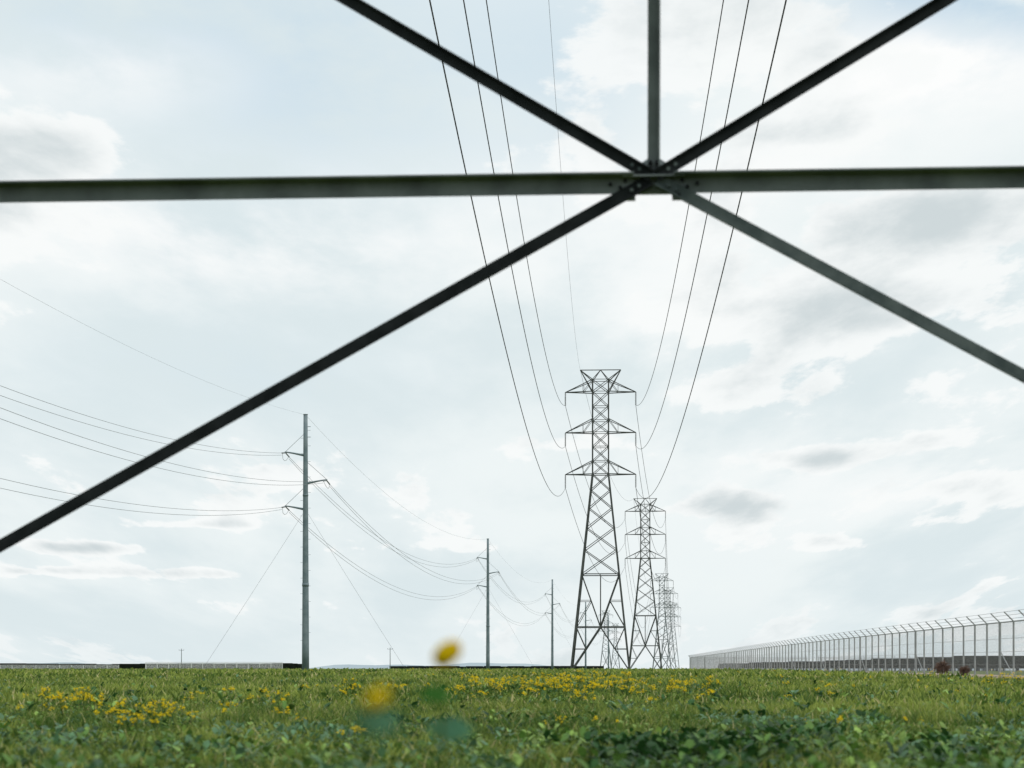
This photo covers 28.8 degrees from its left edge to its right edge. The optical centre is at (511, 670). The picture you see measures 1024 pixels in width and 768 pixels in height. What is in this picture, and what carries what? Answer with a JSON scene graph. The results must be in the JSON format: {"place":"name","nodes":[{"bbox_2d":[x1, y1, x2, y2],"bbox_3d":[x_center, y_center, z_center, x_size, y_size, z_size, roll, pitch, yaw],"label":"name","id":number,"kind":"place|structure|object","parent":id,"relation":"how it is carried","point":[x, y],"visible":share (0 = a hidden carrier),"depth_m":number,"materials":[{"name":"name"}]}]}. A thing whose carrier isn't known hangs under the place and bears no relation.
{"place":"outdoors","nodes":[
{"label":"outdoors","id":0,"kind":"place"},
{"bbox_2d":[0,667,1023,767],"bbox_3d":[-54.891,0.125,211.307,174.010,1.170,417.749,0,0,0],"label":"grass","id":1,"kind":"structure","parent":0,"point":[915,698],"depth_m":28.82,"materials":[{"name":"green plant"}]},
{"bbox_2d":[0,0,1023,669],"label":"sky","id":2,"kind":"structure","parent":0,"point":[837,464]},
{"bbox_2d":[18,671,1023,767],"bbox_3d":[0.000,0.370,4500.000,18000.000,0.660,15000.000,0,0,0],"label":"ground","id":3,"kind":"structure","parent":0,"point":[984,673],"depth_m":135.03,"materials":[{"name":"green plant"}]},
{"bbox_2d":[0,665,118,668],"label":"chain link fence","id":4,"kind":"object","parent":3,"relation":"on","point":[63,666],"visible":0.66,"depth_m":549.25,"materials":[{"name":"metal"}]},
{"bbox_2d":[0,663,301,668],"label":"solar panel array","id":5,"kind":"object","parent":3,"relation":"on","point":[285,665],"visible":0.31,"depth_m":599.99,"materials":[{"name":"black glass"}]},
{"bbox_2d":[145,662,282,668],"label":"chain link fence","id":6,"kind":"object","parent":3,"relation":"on","point":[202,663],"visible":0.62,"depth_m":560.07,"materials":[{"name":"metal"}]},
{"bbox_2d":[282,414,329,669],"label":"steel utility pole","id":7,"kind":"object","parent":3,"relation":"on","point":[305,616],"visible":0.98,"depth_m":191.78,"materials":[{"name":"grey metal"}]},
{"bbox_2d":[0,281,612,666],"bbox_3d":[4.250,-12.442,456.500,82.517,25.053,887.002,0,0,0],"label":"overhead wires","id":8,"kind":"object","parent":7,"relation":"hanging from","point":[259,509],"visible":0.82,"depth_m":177.32,"materials":[{"name":"metal"}]},
{"bbox_2d":[353,685,400,767],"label":"mustard plant","id":9,"kind":"object","parent":3,"relation":"on","point":[377,722],"visible":1,"depth_m":1.70,"materials":[{"name":"green plant"}]},
{"bbox_2d":[419,639,472,767],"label":"mustard plant","id":10,"kind":"object","parent":3,"relation":"on","point":[454,728],"visible":1,"depth_m":2.60,"materials":[{"name":"green plant"}]},
{"bbox_2d":[476,538,499,668],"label":"steel utility pole","id":11,"kind":"object","parent":3,"relation":"on","point":[487,629],"visible":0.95,"depth_m":370.79,"materials":[{"name":"grey metal"}]},
{"bbox_2d":[389,666,603,668],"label":"solar panel array","id":12,"kind":"object","parent":3,"relation":"on","point":[494,667],"visible":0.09,"depth_m":1299.61,"materials":[{"name":"black glass"}]},
{"bbox_2d":[0,674,1023,767],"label":"broadleaf weeds","id":13,"kind":"object","parent":3,"relation":"on","point":[693,741],"visible":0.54,"depth_m":15.24,"materials":[{"name":"green plant"}]},
{"bbox_2d":[0,0,1023,552],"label":"transmission tower","id":14,"kind":"structure","parent":3,"relation":"on","point":[652,174],"depth_m":11.96,"materials":[{"name":"metal"}]},
{"bbox_2d":[4,668,1023,745],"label":"mustard flowers","id":15,"kind":"object","parent":3,"relation":"on","point":[355,728],"visible":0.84,"depth_m":30.76,"materials":[{"name":"yellow plant"}]},
{"bbox_2d":[545,579,559,668],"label":"steel utility pole","id":16,"kind":"object","parent":3,"relation":"on","point":[552,651],"visible":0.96,"depth_m":545.79,"materials":[{"name":"grey metal"}]},
{"bbox_2d":[580,602,591,667],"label":"steel utility pole","id":17,"kind":"object","parent":3,"relation":"on","point":[585,662],"visible":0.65,"depth_m":721.78,"materials":[{"name":"grey metal"}]},
{"bbox_2d":[564,369,636,668],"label":"transmission tower","id":18,"kind":"structure","parent":3,"relation":"on","point":[582,574],"depth_m":298.77,"materials":[{"name":"metal"}]},
{"bbox_2d":[429,0,786,644],"bbox_3d":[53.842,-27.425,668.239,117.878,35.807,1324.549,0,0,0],"label":"power lines","id":19,"kind":"object","parent":18,"relation":"hanging from","point":[666,569],"visible":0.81,"depth_m":110.40,"materials":[{"name":"black metal"}]},
{"bbox_2d":[599,610,611,668],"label":"transmission tower","id":20,"kind":"structure","parent":3,"relation":"on","point":[606,630],"depth_m":1498.67,"materials":[{"name":"metal"}]},
{"bbox_2d":[604,615,611,668],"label":"steel utility pole","id":21,"kind":"object","parent":3,"relation":"on","point":[608,641],"visible":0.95,"depth_m":899.74,"materials":[{"name":"grey metal"}]},
{"bbox_2d":[610,623,620,668],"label":"transmission tower","id":22,"kind":"structure","parent":3,"relation":"on","point":[614,650],"depth_m":1899.18,"materials":[{"name":"metal"}]},
{"bbox_2d":[625,498,665,668],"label":"transmission tower","id":23,"kind":"structure","parent":3,"relation":"on","point":[636,602],"depth_m":522.82,"materials":[{"name":"metal"}]},
{"bbox_2d":[650,573,673,668],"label":"transmission tower","id":24,"kind":"structure","parent":3,"relation":"on","point":[660,607],"depth_m":927.79,"materials":[{"name":"metal"}]},
{"bbox_2d":[658,587,677,668],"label":"transmission tower","id":25,"kind":"structure","parent":3,"relation":"on","point":[670,616],"depth_m":1083.77,"materials":[{"name":"metal"}]},
{"bbox_2d":[665,603,680,668],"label":"transmission tower","id":26,"kind":"structure","parent":3,"relation":"on","point":[673,624],"depth_m":1328.59,"materials":[{"name":"metal"}]},
{"bbox_2d":[689,609,1023,677],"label":"chain link fence","id":27,"kind":"object","parent":3,"relation":"on","point":[706,660],"visible":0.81,"depth_m":130.04,"materials":[{"name":"metal"}]},
{"bbox_2d":[718,656,1023,670],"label":"solar panel array","id":28,"kind":"object","parent":3,"relation":"on","point":[957,660],"visible":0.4,"depth_m":236.01,"materials":[{"name":"grey glass"}]},
{"bbox_2d":[37,662,1021,670],"bbox_3d":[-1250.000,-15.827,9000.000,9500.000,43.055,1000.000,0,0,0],"label":"hills","id":29,"kind":"structure","parent":0,"point":[349,666],"depth_m":8662.18,"materials":[{"name":"grey"}]},
{"bbox_2d":[851,671,1023,678],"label":"dirt track","id":30,"kind":"structure","parent":0,"point":[970,674],"depth_m":103.43,"materials":[{"name":"brown soil"}]},
{"bbox_2d":[934,658,950,674],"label":"dry bush","id":31,"kind":"object","parent":30,"relation":"on","point":[942,667],"visible":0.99,"depth_m":92.90,"materials":[{"name":"brown plant"}]},
{"bbox_2d":[959,665,970,675],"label":"dry bush","id":32,"kind":"object","parent":30,"relation":"on","point":[964,670],"visible":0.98,"depth_m":89.91,"materials":[{"name":"brown plant"}]}
]}

